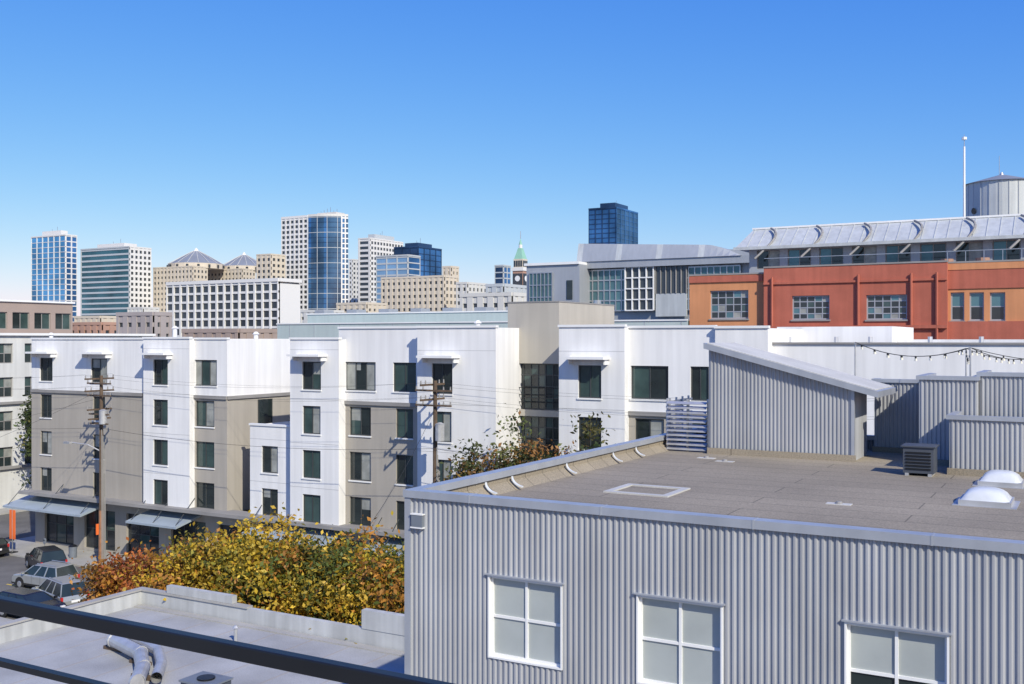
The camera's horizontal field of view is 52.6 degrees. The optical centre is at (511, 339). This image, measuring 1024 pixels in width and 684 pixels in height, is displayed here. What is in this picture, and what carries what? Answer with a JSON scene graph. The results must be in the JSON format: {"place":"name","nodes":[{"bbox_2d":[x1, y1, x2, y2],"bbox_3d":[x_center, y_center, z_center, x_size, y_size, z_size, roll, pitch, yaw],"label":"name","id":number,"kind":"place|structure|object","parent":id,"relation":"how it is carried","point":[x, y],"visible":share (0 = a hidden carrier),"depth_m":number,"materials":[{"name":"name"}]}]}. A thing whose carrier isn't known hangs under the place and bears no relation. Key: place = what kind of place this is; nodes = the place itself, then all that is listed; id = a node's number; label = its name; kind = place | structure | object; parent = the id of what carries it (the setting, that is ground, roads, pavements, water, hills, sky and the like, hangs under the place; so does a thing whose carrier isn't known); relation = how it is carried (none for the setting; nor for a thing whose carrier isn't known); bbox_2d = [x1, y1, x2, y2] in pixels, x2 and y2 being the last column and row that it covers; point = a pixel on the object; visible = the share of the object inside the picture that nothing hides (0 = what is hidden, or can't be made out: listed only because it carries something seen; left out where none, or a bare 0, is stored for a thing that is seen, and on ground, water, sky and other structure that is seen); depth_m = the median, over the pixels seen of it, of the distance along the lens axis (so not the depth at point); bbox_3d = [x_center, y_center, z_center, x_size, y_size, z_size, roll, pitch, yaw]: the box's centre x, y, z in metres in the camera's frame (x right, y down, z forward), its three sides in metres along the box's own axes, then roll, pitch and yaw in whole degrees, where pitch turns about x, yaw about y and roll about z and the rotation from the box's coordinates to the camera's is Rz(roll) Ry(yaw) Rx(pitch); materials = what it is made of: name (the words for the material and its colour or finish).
{"place":"outdoors","nodes":[
{"label":"outdoors","id":0,"kind":"place"},
{"bbox_2d":[0,511,34,540],"bbox_3d":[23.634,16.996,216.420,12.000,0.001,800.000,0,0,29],"label":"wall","id":1,"kind":"structure","parent":0,"point":[24,524],"depth_m":94.63,"materials":[{"name":"paint"}]},
{"bbox_2d":[0,313,68,466],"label":"window glass","id":2,"kind":"object","parent":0,"point":[19,320],"visible":0.26,"depth_m":106.22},
{"bbox_2d":[0,301,72,332],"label":"penthouse walls","id":3,"kind":"structure","parent":0,"point":[30,308],"depth_m":112.14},
{"bbox_2d":[0,555,100,619],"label":"road","id":4,"kind":"structure","parent":0,"point":[10,566],"depth_m":76.22,"materials":[{"name":"asphalt"}]},
{"bbox_2d":[0,587,66,617],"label":"parked sedan","id":5,"kind":"object","parent":4,"relation":"on","point":[33,595],"visible":0.31,"depth_m":63.25,"materials":[{"name":"metal"}]},
{"bbox_2d":[11,560,79,587],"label":"parked suv","id":6,"kind":"object","parent":4,"relation":"on","point":[37,574],"visible":0.62,"depth_m":70.07,"materials":[{"name":"silver metal"}]},
{"bbox_2d":[25,545,67,567],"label":"parked suv","id":7,"kind":"object","parent":4,"relation":"on","point":[39,555],"visible":0.57,"depth_m":75.23,"materials":[{"name":"metal"}]},
{"bbox_2d":[31,574,88,605],"bbox_3d":[-28.928,16.065,66.229,4.820,1.919,2.220,0,0,43],"label":"parked suv","id":8,"kind":"object","parent":4,"relation":"on","point":[61,587],"visible":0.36,"depth_m":64.87,"materials":[{"name":"silver metal"}]},
{"bbox_2d":[116,312,171,336],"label":"tan warehouse","id":9,"kind":"structure","parent":0,"point":[158,324],"depth_m":333.12,"materials":[{"name":"beige concrete"}]},
{"bbox_2d":[0,508,356,622],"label":"sidewalk","id":10,"kind":"structure","parent":0,"point":[22,546],"depth_m":82.41,"materials":[{"name":"concrete"}]},
{"bbox_2d":[0,335,152,508],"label":"walls","id":11,"kind":"structure","parent":10,"relation":"on","point":[18,369],"depth_m":104.87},
{"bbox_2d":[0,333,155,469],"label":"cornice","id":12,"kind":"structure","parent":11,"relation":"attached to","point":[21,402],"depth_m":107.12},
{"bbox_2d":[63,374,113,563],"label":"utility pole","id":13,"kind":"object","parent":10,"relation":"on","point":[101,525],"visible":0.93,"depth_m":77.50,"materials":[{"name":"brown wood"}]},
{"bbox_2d":[0,374,706,593],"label":"overhead wires","id":14,"kind":"object","parent":13,"relation":"attached to","point":[322,387],"visible":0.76,"depth_m":65.80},
{"bbox_2d":[69,537,167,602],"bbox_3d":[-19.506,13.639,53.590,6.754,6.880,6.945,0,0,29],"label":"street tree","id":15,"kind":"object","parent":10,"relation":"on","point":[106,583],"visible":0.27,"depth_m":52.58,"materials":[{"name":"orange plant"}]},
{"bbox_2d":[110,532,230,594],"bbox_3d":[-16.353,13.425,52.291,7.429,7.306,7.123,0,0,-23],"label":"street tree","id":16,"kind":"object","parent":10,"relation":"on","point":[150,559],"visible":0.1,"depth_m":50.97,"materials":[{"name":"orange plant"}]},
{"bbox_2d":[35,504,379,560],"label":"shopfront walls","id":17,"kind":"structure","parent":10,"relation":"on","point":[121,525],"depth_m":80.83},
{"bbox_2d":[3,495,403,555],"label":"awnings","id":18,"kind":"object","parent":17,"relation":"attached to","point":[164,519],"visible":0.54,"depth_m":77.34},
{"bbox_2d":[18,489,403,537],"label":"shopfront cornice","id":19,"kind":"structure","parent":17,"relation":"attached to","point":[238,514],"depth_m":74.97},
{"bbox_2d":[139,507,299,607],"bbox_3d":[-13.741,12.657,50.515,8.380,8.842,7.893,0,0,-33],"label":"street tree","id":20,"kind":"object","parent":10,"relation":"on","point":[200,557],"visible":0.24,"depth_m":49.33,"materials":[{"name":"yellow plant"}]},
{"bbox_2d":[208,502,357,618],"bbox_3d":[-10.673,12.506,48.288,8.575,9.143,8.674,0,0,29],"label":"street tree","id":21,"kind":"object","parent":10,"relation":"on","point":[264,568],"visible":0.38,"depth_m":47.12,"materials":[{"name":"yellow plant"}]},
{"bbox_2d":[269,511,403,628],"bbox_3d":[-7.183,12.582,46.623,7.428,8.990,8.181,0,0,-4],"label":"street tree","id":22,"kind":"object","parent":10,"relation":"on","point":[324,600],"visible":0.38,"depth_m":45.23,"materials":[{"name":"green plant"}]},
{"bbox_2d":[322,541,403,643],"bbox_3d":[-4.152,12.387,44.606,7.490,9.380,8.385,0,0,29],"label":"street tree","id":23,"kind":"object","parent":10,"relation":"on","point":[384,600],"visible":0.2,"depth_m":43.20,"materials":[{"name":"yellow plant"}]},
{"bbox_2d":[32,327,801,528],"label":"walls","id":24,"kind":"structure","parent":10,"relation":"on","point":[263,366],"depth_m":69.67,"materials":[{"name":"beige paint"}]},
{"bbox_2d":[25,352,609,364],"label":"window canopies","id":25,"kind":"object","parent":24,"relation":"attached to","point":[296,356],"depth_m":69.22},
{"bbox_2d":[30,389,706,417],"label":"string course","id":26,"kind":"object","parent":24,"relation":"attached to","point":[643,413],"visible":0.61,"depth_m":75.53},
{"bbox_2d":[39,381,705,486],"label":"sills","id":27,"kind":"structure","parent":24,"relation":"attached to","point":[348,435],"depth_m":69.13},
{"bbox_2d":[41,358,708,554],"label":"window frames","id":28,"kind":"structure","parent":24,"relation":"attached to","point":[523,397],"depth_m":69.43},
{"bbox_2d":[43,359,450,509],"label":"window blinds","id":29,"kind":"object","parent":28,"relation":"in","point":[366,458],"depth_m":69.32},
{"bbox_2d":[42,359,708,555],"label":"window glass","id":30,"kind":"object","parent":28,"relation":"in","point":[641,382],"visible":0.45,"depth_m":69.33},
{"bbox_2d":[143,348,623,490],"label":"control joints","id":31,"kind":"object","parent":24,"relation":"attached to","point":[329,399],"visible":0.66,"depth_m":69.37,"materials":[{"name":"paint"}]},
{"bbox_2d":[30,324,769,426],"bbox_3d":[-13.158,2.619,70.218,61.574,6.958,1.230,0,0,29],"label":"parapet coping","id":32,"kind":"object","parent":24,"relation":"on","point":[597,325],"visible":0.94,"depth_m":64.62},
{"bbox_2d":[415,379,451,482],"bbox_3d":[-4.804,9.730,62.797,1.908,14.540,2.192,0,0,-15],"label":"utility pole","id":33,"kind":"object","parent":10,"relation":"on","point":[438,431],"visible":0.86,"depth_m":62.71,"materials":[{"name":"brown wood"}]},
{"bbox_2d":[437,435,493,480],"bbox_3d":[-2.175,11.370,61.480,5.805,11.408,5.348,0,0,4],"label":"street tree","id":34,"kind":"object","parent":10,"relation":"on","point":[469,466],"visible":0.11,"depth_m":61.14,"materials":[{"name":"green plant"}]},
{"bbox_2d":[464,403,573,474],"bbox_3d":[1.015,10.394,59.777,7.878,13.360,7.596,0,0,29],"label":"street tree","id":35,"kind":"object","parent":10,"relation":"on","point":[508,462],"visible":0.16,"depth_m":58.91,"materials":[{"name":"green plant"}]},
{"bbox_2d":[0,591,403,650],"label":"walls","id":36,"kind":"structure","parent":0,"point":[318,627],"depth_m":43.36,"materials":[{"name":"concrete"}]},
{"bbox_2d":[0,587,252,627],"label":"coping","id":37,"kind":"object","parent":36,"relation":"on","point":[108,597],"visible":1,"depth_m":45.32,"materials":[{"name":"concrete"}]},
{"bbox_2d":[0,607,403,683],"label":"roof","id":38,"kind":"structure","parent":36,"relation":"on","point":[247,674],"depth_m":39.70,"materials":[{"name":"grey concrete"}]},
{"bbox_2d":[103,635,166,683],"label":"roof duct","id":39,"kind":"object","parent":38,"relation":"on","point":[137,651],"visible":0.9,"depth_m":38.10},
{"bbox_2d":[0,610,403,683],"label":"membrane seams","id":40,"kind":"object","parent":38,"relation":"on","point":[170,651],"visible":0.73,"depth_m":39.82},
{"bbox_2d":[178,671,232,683],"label":"rooftop hvac unit","id":41,"kind":"object","parent":38,"relation":"on","point":[203,677],"visible":1,"depth_m":34.55,"materials":[{"name":"black metal"}]},
{"bbox_2d":[167,584,403,635],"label":"raised parapet","id":42,"kind":"structure","parent":36,"relation":"on","point":[383,621],"depth_m":41.09,"materials":[{"name":"concrete"}]},
{"bbox_2d":[0,595,454,683],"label":"balcony railing","id":43,"kind":"object","parent":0,"point":[320,667],"depth_m":1.77,"materials":[{"name":"black metal"}]},
{"bbox_2d":[208,252,255,280],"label":"domed government tower","id":44,"kind":"structure","parent":0,"point":[243,266],"depth_m":990.92,"materials":[{"name":"beige concrete"}]},
{"bbox_2d":[134,604,403,656],"bbox_3d":[-6.838,12.120,41.394,23.470,0.059,0.420,0,0,29],"label":"roof edge strip","id":45,"kind":"object","parent":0,"point":[287,632],"visible":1,"depth_m":43.03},
{"bbox_2d":[358,233,402,302],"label":"white banded tower","id":46,"kind":"structure","parent":0,"point":[371,247],"depth_m":1004.83,"materials":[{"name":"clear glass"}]},
{"bbox_2d":[394,238,441,275],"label":"dark glass tower","id":47,"kind":"structure","parent":0,"point":[430,261],"depth_m":912.57,"materials":[{"name":"glass"}]},
{"bbox_2d":[0,0,1023,315],"label":"sky","id":48,"kind":"structure","parent":0,"point":[172,128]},
{"bbox_2d":[527,264,590,302],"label":"wing","id":49,"kind":"structure","parent":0,"point":[578,275],"depth_m":163.71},
{"bbox_2d":[589,265,738,310],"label":"transoms","id":50,"kind":"object","parent":49,"relation":"attached to","point":[623,279],"visible":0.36,"depth_m":162.61,"materials":[{"name":"metal"}]},
{"bbox_2d":[656,293,686,316],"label":"dark bay sill","id":51,"kind":"structure","parent":50,"relation":"attached to","point":[672,304],"depth_m":157.90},
{"bbox_2d":[590,266,738,309],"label":"curtain glass","id":52,"kind":"object","parent":49,"relation":"attached to","point":[618,283],"visible":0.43,"depth_m":162.82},
{"bbox_2d":[591,249,748,320],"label":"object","id":53,"kind":"object","parent":49,"relation":"on","point":[634,315],"visible":0.07,"depth_m":160.52,"materials":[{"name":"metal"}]},
{"bbox_2d":[587,255,748,268],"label":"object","id":54,"kind":"structure","parent":53,"relation":"on","point":[742,259],"depth_m":157.34,"materials":[{"name":"metal"}]},
{"bbox_2d":[624,266,653,310],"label":"white grid frame","id":55,"kind":"object","parent":54,"relation":"attached to","point":[638,288],"visible":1,"depth_m":160.24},
{"bbox_2d":[577,244,741,261],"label":"curved roof","id":56,"kind":"structure","parent":54,"relation":"on","point":[599,252],"depth_m":159.68,"materials":[{"name":"metal"}]},
{"bbox_2d":[626,267,654,309],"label":"white grid bay","id":57,"kind":"object","parent":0,"point":[642,291],"visible":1,"depth_m":160.32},
{"bbox_2d":[656,266,685,293],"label":"dark bay","id":58,"kind":"object","parent":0,"point":[668,280],"visible":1,"depth_m":158.16,"materials":[{"name":"glass"}]},
{"bbox_2d":[485,573,951,635],"bbox_3d":[6.858,8.634,17.554,17.010,7.458,0.090,0,0,29],"label":"window lintel","id":59,"kind":"structure","parent":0,"point":[723,604],"depth_m":19.32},
{"bbox_2d":[709,350,866,459],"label":"rooftop shed","id":60,"kind":"structure","parent":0,"point":[753,406],"depth_m":33.47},
{"bbox_2d":[703,343,895,397],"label":"stair shed roof","id":61,"kind":"structure","parent":60,"relation":"on","point":[834,382],"depth_m":32.93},
{"bbox_2d":[707,343,891,389],"bbox_3d":[9.543,0.837,34.383,5.350,1.454,2.950,0,0,29],"label":"stair shed roofing","id":62,"kind":"object","parent":61,"relation":"on","point":[813,368],"visible":1,"depth_m":34.14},
{"bbox_2d":[733,234,1023,249],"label":"penthouse fascia","id":63,"kind":"structure","parent":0,"point":[885,242],"depth_m":97.62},
{"bbox_2d":[749,238,1023,272],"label":"penthouse walls","id":64,"kind":"structure","parent":0,"point":[915,247],"depth_m":99.04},
{"bbox_2d":[737,216,1023,252],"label":"penthouse roof","id":65,"kind":"structure","parent":64,"relation":"on","point":[1007,225],"depth_m":99.15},
{"bbox_2d":[752,213,1023,229],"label":"penthouse ridge","id":66,"kind":"structure","parent":64,"relation":"on","point":[1005,215],"depth_m":100.55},
{"bbox_2d":[754,214,1023,258],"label":"curved struts","id":67,"kind":"object","parent":64,"relation":"on","point":[901,251],"visible":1,"depth_m":98.80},
{"bbox_2d":[777,326,1023,342],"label":"wing","id":68,"kind":"structure","parent":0,"point":[863,334],"depth_m":60.15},
{"label":"ground","id":69,"kind":"structure","parent":0,"visible":0},
{"bbox_2d":[11,391,31,486],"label":"street tree","id":70,"kind":"object","parent":69,"relation":"on","point":[28,419],"visible":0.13,"depth_m":101.19,"materials":[{"name":"green plant"}]},
{"bbox_2d":[31,227,76,321],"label":"glass office tower","id":71,"kind":"structure","parent":69,"relation":"on","point":[53,265],"depth_m":1009.58,"materials":[{"name":"glass"}]},
{"bbox_2d":[80,242,151,315],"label":"banded office tower","id":72,"kind":"structure","parent":69,"relation":"on","point":[115,277],"depth_m":964.27,"materials":[{"name":"teal glass"}]},
{"bbox_2d":[153,248,224,311],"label":"domed government tower","id":73,"kind":"structure","parent":69,"relation":"on","point":[196,264],"depth_m":966.71,"materials":[{"name":"beige concrete"}]},
{"bbox_2d":[166,281,279,336],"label":"piers","id":74,"kind":"structure","parent":69,"relation":"on","point":[224,305],"depth_m":372.37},
{"bbox_2d":[167,281,279,336],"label":"spandrels","id":75,"kind":"object","parent":74,"relation":"attached to","point":[233,301],"visible":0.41,"depth_m":371.76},
{"bbox_2d":[281,207,347,309],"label":"white and glass skyscraper","id":76,"kind":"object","parent":69,"relation":"on","point":[314,248],"visible":0.67,"depth_m":896.76,"materials":[{"name":"concrete"}]},
{"bbox_2d":[376,254,420,302],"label":"pale glass tower","id":77,"kind":"structure","parent":69,"relation":"on","point":[404,265],"depth_m":868.75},
{"bbox_2d":[381,277,456,311],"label":"piers","id":78,"kind":"structure","parent":69,"relation":"on","point":[417,293],"depth_m":628.58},
{"bbox_2d":[277,321,688,338],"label":"block","id":79,"kind":"structure","parent":69,"relation":"on","point":[314,330],"depth_m":127.08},
{"bbox_2d":[307,312,507,322],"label":"block","id":80,"kind":"structure","parent":79,"relation":"on","point":[423,317],"depth_m":126.50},
{"bbox_2d":[508,302,613,461],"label":"stair tower","id":81,"kind":"structure","parent":69,"relation":"on","point":[536,324],"depth_m":64.80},
{"bbox_2d":[588,203,637,243],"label":"blue glass tower","id":82,"kind":"structure","parent":69,"relation":"on","point":[613,223],"depth_m":909.21,"materials":[{"name":"glass"}]},
{"bbox_2d":[689,262,1023,338],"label":"walls","id":83,"kind":"structure","parent":69,"relation":"on","point":[842,303],"depth_m":96.48,"materials":[{"name":"brick"}]},
{"bbox_2d":[771,272,937,338],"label":"downpipes","id":84,"kind":"object","parent":83,"relation":"attached to","point":[936,304],"visible":0.59,"depth_m":93.51,"materials":[{"name":"red metal"}]},
{"bbox_2d":[689,261,1023,288],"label":"band","id":85,"kind":"object","parent":83,"relation":"attached to","point":[1005,274],"visible":1,"depth_m":91.51,"materials":[{"name":"brick"}]},
{"bbox_2d":[689,259,1023,288],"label":"coping","id":86,"kind":"object","parent":83,"relation":"on","point":[859,264],"visible":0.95,"depth_m":95.84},
{"bbox_2d":[711,240,1020,320],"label":"window frames","id":87,"kind":"structure","parent":83,"relation":"on","point":[822,307],"depth_m":97.61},
{"bbox_2d":[712,241,1018,318],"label":"window glass","id":88,"kind":"object","parent":87,"relation":"in","point":[977,299],"visible":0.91,"depth_m":97.89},
{"bbox_2d":[770,321,1023,338],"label":"band","id":89,"kind":"object","parent":83,"relation":"attached to","point":[986,329],"visible":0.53,"depth_m":91.38,"materials":[{"name":"red brick"}]},
{"bbox_2d":[773,344,1023,434],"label":"wing","id":90,"kind":"structure","parent":69,"relation":"on","point":[870,365],"depth_m":52.75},
{"bbox_2d":[772,342,1023,344],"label":"wing coping","id":91,"kind":"object","parent":90,"relation":"on","point":[985,343],"visible":1,"depth_m":52.56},
{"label":"roof deck","id":92,"kind":"object","parent":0,"visible":0},
{"bbox_2d":[965,172,1023,216],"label":"rooftop water tank","id":93,"kind":"object","parent":92,"relation":"on","point":[1001,194],"visible":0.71,"depth_m":111.03,"materials":[{"name":"metal"}]},
{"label":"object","id":94,"kind":"object","parent":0,"visible":0},
{"bbox_2d":[382,277,455,311],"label":"spandrels","id":95,"kind":"object","parent":94,"relation":"attached to","point":[414,292],"visible":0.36,"depth_m":629.88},
{"label":"parking lot","id":96,"kind":"structure","parent":0,"visible":0},
{"bbox_2d":[411,498,1023,683],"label":"front cladding","id":97,"kind":"structure","parent":96,"relation":"on","point":[791,601],"depth_m":19.38,"materials":[{"name":"metal"}]},
{"bbox_2d":[403,428,1023,553],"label":"coping","id":98,"kind":"object","parent":97,"relation":"on","point":[436,491],"visible":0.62,"depth_m":19.98,"materials":[{"name":"metal"}]},
{"bbox_2d":[491,577,946,683],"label":"window frames","id":99,"kind":"structure","parent":97,"relation":"in","point":[680,643],"depth_m":19.82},
{"bbox_2d":[494,578,944,683],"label":"window glass","id":100,"kind":"object","parent":99,"relation":"in","point":[920,656],"visible":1,"depth_m":19.79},
{"bbox_2d":[488,575,949,683],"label":"window surrounds","id":101,"kind":"object","parent":97,"relation":"attached to","point":[638,681],"visible":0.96,"depth_m":20.06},
{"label":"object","id":102,"kind":"object","parent":96,"relation":"on","visible":0},
{"bbox_2d":[447,432,699,494],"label":"parapet","id":103,"kind":"structure","parent":102,"relation":"on","point":[526,479],"depth_m":28.76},
{"bbox_2d":[404,390,854,674],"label":"corner trim","id":104,"kind":"structure","parent":102,"relation":"attached to","point":[407,587],"depth_m":22.73,"materials":[{"name":"metal"}]},
{"bbox_2d":[498,442,1023,540],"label":"roof membrane","id":105,"kind":"object","parent":102,"relation":"on","point":[882,490],"visible":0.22,"depth_m":25.89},
{"bbox_2d":[666,395,708,450],"bbox_3d":[6.553,2.910,36.287,1.530,1.780,2.780,0,0,29],"label":"louvered screen","id":106,"kind":"object","parent":105,"relation":"on","point":[676,409],"visible":0.98,"depth_m":35.20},
{"bbox_2d":[707,448,855,461],"bbox_3d":[8.581,3.700,33.311,4.770,0.200,0.075,0,0,29],"label":"shed base flashing","id":107,"kind":"object","parent":105,"relation":"on","point":[793,455],"visible":1,"depth_m":33.22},
{"bbox_2d":[901,443,938,476],"bbox_3d":[11.467,3.380,29.101,0.900,0.840,0.850,0,0,29],"label":"rooftop air handler","id":108,"kind":"object","parent":105,"relation":"on","point":[920,458],"visible":1,"depth_m":28.78,"materials":[{"name":"black metal"}]},
{"bbox_2d":[874,376,1023,471],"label":"penthouse walls","id":109,"kind":"structure","parent":105,"relation":"on","point":[913,412],"depth_m":30.97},
{"bbox_2d":[871,370,1023,421],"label":"penthouse coping","id":110,"kind":"object","parent":109,"relation":"on","point":[955,415],"visible":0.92,"depth_m":30.78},
{"bbox_2d":[872,446,1023,478],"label":"penthouse base flashing","id":111,"kind":"object","parent":109,"relation":"attached to","point":[964,472],"visible":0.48,"depth_m":29.11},
{"bbox_2d":[952,486,1020,509],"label":"skylight dome","id":112,"kind":"structure","parent":105,"relation":"on","point":[987,497],"depth_m":23.63,"materials":[{"name":"white plastic"}]},
{"bbox_2d":[972,470,1023,488],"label":"skylight dome","id":113,"kind":"structure","parent":105,"relation":"on","point":[1003,479],"depth_m":26.75,"materials":[{"name":"white plastic"}]},
{"bbox_2d":[854,342,1023,375],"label":"string lights","id":114,"kind":"object","parent":102,"relation":"on","point":[967,360],"visible":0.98,"depth_m":34.21},
{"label":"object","id":115,"kind":"object","parent":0,"visible":0},
{"bbox_2d":[168,283,299,334],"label":"glazing","id":116,"kind":"structure","parent":115,"relation":"on","point":[289,301],"depth_m":368.30,"materials":[{"name":"glass"}]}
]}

